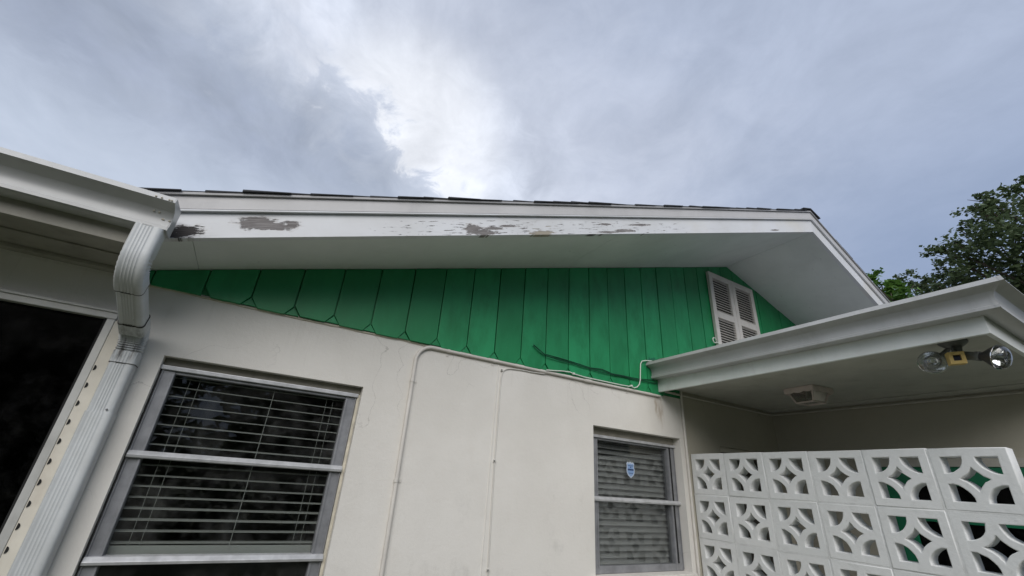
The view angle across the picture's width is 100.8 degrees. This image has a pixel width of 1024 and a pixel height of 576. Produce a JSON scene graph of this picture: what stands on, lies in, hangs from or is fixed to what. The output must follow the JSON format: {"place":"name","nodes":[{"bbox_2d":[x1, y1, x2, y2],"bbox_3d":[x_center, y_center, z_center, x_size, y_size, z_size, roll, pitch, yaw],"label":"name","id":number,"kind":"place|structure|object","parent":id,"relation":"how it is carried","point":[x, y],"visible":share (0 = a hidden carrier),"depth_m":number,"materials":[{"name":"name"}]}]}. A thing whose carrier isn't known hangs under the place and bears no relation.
{"place":"outdoors","nodes":[
{"label":"outdoors","id":0,"kind":"place"},
{"bbox_2d":[0,0,1023,295],"label":"sky","id":1,"kind":"structure","parent":0,"point":[882,119],"materials":[{"name":"grey"}]},
{"label":"ground","id":2,"kind":"structure","parent":0,"visible":0},
{"bbox_2d":[0,187,1023,575],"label":"house","id":3,"kind":"structure","parent":2,"relation":"on","point":[354,303],"depth_m":2.68,"materials":[{"name":"paint"}]},
{"bbox_2d":[0,288,117,556],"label":"sliding door","id":4,"kind":"structure","parent":3,"relation":"in","point":[50,348],"depth_m":1.76,"materials":[{"name":"metal"}]},
{"bbox_2d":[0,321,118,575],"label":"storm panel track","id":5,"kind":"structure","parent":3,"relation":"attached to","point":[25,520],"depth_m":1.69,"materials":[{"name":"beige metal"}]},
{"bbox_2d":[7,222,165,575],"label":"downspout","id":6,"kind":"object","parent":3,"relation":"attached to","point":[46,531],"visible":1,"depth_m":1.66,"materials":[{"name":"metal"}]},
{"bbox_2d":[0,147,180,238],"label":"gutter","id":7,"kind":"object","parent":3,"relation":"attached to","point":[41,182],"visible":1,"depth_m":1.59,"materials":[{"name":"metal"}]},
{"bbox_2d":[77,365,358,575],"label":"window","id":8,"kind":"structure","parent":3,"relation":"in","point":[95,556],"depth_m":1.95,"materials":[{"name":"metal"}]},
{"bbox_2d":[105,376,343,554],"bbox_3d":[-1.318,0.859,2.086,0.828,0.771,0.054,17,-28,-26],"label":"venetian blind","id":9,"kind":"object","parent":3,"relation":"attached to","point":[161,547],"visible":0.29,"depth_m":1.99,"materials":[{"name":"white plastic"}]},
{"bbox_2d":[480,364,498,575],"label":"cable","id":10,"kind":"object","parent":3,"relation":"attached to","point":[489,473],"visible":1,"depth_m":2.58,"materials":[{"name":"paint"}]},
{"bbox_2d":[486,368,544,575],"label":"cable","id":11,"kind":"object","parent":3,"relation":"attached to","point":[488,569],"visible":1,"depth_m":2.62,"materials":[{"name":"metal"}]},
{"bbox_2d":[379,346,660,575],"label":"conduit","id":12,"kind":"object","parent":3,"relation":"attached to","point":[395,486],"visible":1,"depth_m":2.53,"materials":[{"name":"paint"}]},
{"bbox_2d":[533,345,656,383],"bbox_3d":[0.683,0.610,3.291,1.245,0.090,0.018,17,-28,-27],"label":"cable","id":13,"kind":"object","parent":3,"relation":"attached to","point":[593,368],"visible":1,"depth_m":3.24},
{"bbox_2d":[546,360,651,387],"bbox_3d":[0.720,0.608,3.317,1.082,0.274,0.033,16,-27,-25],"label":"cable","id":14,"kind":"object","parent":3,"relation":"attached to","point":[573,373],"visible":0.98,"depth_m":3.27,"materials":[{"name":"white plastic"}]},
{"bbox_2d":[626,462,634,477],"bbox_3d":[0.917,1.406,3.272,0.084,0.118,0.004,17,-28,-26],"label":"security sticker","id":15,"kind":"object","parent":3,"relation":"attached to","point":[630,469],"visible":1,"depth_m":3.27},
{"bbox_2d":[597,440,670,564],"bbox_3d":[0.894,1.632,3.227,0.840,0.875,0.036,17,-28,-26],"label":"venetian blind","id":16,"kind":"object","parent":3,"relation":"attached to","point":[634,551],"visible":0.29,"depth_m":3.22,"materials":[{"name":"white plastic"}]},
{"bbox_2d":[593,434,683,573],"bbox_3d":[0.926,1.607,3.177,0.929,0.884,0.076,17,-28,-26],"label":"window","id":17,"kind":"structure","parent":3,"relation":"in","point":[672,504],"depth_m":3.21,"materials":[{"name":"metal"}]},
{"bbox_2d":[680,391,700,575],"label":"conduit","id":18,"kind":"object","parent":3,"relation":"attached to","point":[690,492],"visible":1,"depth_m":3.38,"materials":[{"name":"metal"}]},
{"bbox_2d":[706,271,740,344],"bbox_3d":[2.202,0.269,4.393,0.380,0.872,0.032,17,-28,-26],"label":"louvered shutter","id":19,"kind":"object","parent":3,"relation":"attached to","point":[724,315],"visible":0.69,"depth_m":4.40,"materials":[{"name":"paint"}]},
{"bbox_2d":[731,281,759,338],"bbox_3d":[2.532,0.371,4.562,0.382,0.872,0.032,17,-28,-26],"label":"louvered shutter","id":20,"kind":"object","parent":3,"relation":"attached to","point":[747,319],"visible":0.62,"depth_m":4.62,"materials":[{"name":"paint"}]},
{"bbox_2d":[720,447,773,575],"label":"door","id":21,"kind":"structure","parent":3,"relation":"in","point":[723,450],"depth_m":3.84,"materials":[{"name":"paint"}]},
{"bbox_2d":[783,384,833,405],"bbox_3d":[2.332,0.850,3.323,0.238,0.117,0.238,13,-26,-19],"label":"ceiling light","id":22,"kind":"object","parent":3,"relation":"attached to","point":[812,394],"visible":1,"depth_m":3.27,"materials":[{"name":"white metal"}]},
{"bbox_2d":[646,275,1023,379],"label":"gutter","id":23,"kind":"object","parent":3,"relation":"attached to","point":[998,300],"visible":0.99,"depth_m":2.32,"materials":[{"name":"metal"}]},
{"bbox_2d":[665,391,1023,415],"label":"conduit","id":24,"kind":"object","parent":3,"relation":"attached to","point":[932,400],"visible":0.96,"depth_m":3.62,"materials":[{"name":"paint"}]},
{"bbox_2d":[879,458,1023,572],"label":"side door","id":25,"kind":"structure","parent":3,"relation":"in","point":[1004,496],"depth_m":3.00,"materials":[{"name":"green paint"}]},
{"bbox_2d":[917,339,1012,373],"bbox_3d":[2.317,0.355,2.176,0.196,0.185,0.344,17,-28,-26],"label":"floodlight","id":26,"kind":"object","parent":3,"relation":"attached to","point":[994,356],"visible":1,"depth_m":2.15,"materials":[{"name":"white"}]},
{"bbox_2d":[866,267,919,301],"bbox_3d":[8.093,2.609,8.627,3.103,6.980,2.497,17,-28,-26],"label":"leafy tree","id":27,"kind":"object","parent":2,"relation":"on","point":[896,289],"visible":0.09,"depth_m":9.38,"materials":[{"name":"green plant"}]},
{"bbox_2d":[892,269,937,295],"bbox_3d":[14.627,3.728,13.275,3.157,9.696,4.591,17,-28,-26],"label":"oak tree","id":28,"kind":"object","parent":2,"relation":"on","point":[925,288],"visible":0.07,"depth_m":15.05,"materials":[{"name":"green plant"}]},
{"bbox_2d":[912,175,1023,293],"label":"oak tree","id":29,"kind":"object","parent":2,"relation":"on","point":[987,208],"visible":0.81,"depth_m":11.29,"materials":[{"name":"green plant"}]},
{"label":"porch floor","id":30,"kind":"structure","parent":2,"relation":"on","visible":0},
{"bbox_2d":[691,447,1023,575],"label":"breeze block screen","id":31,"kind":"object","parent":30,"relation":"on","point":[949,511],"visible":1,"depth_m":2.51,"materials":[{"name":"paint"}]}
]}

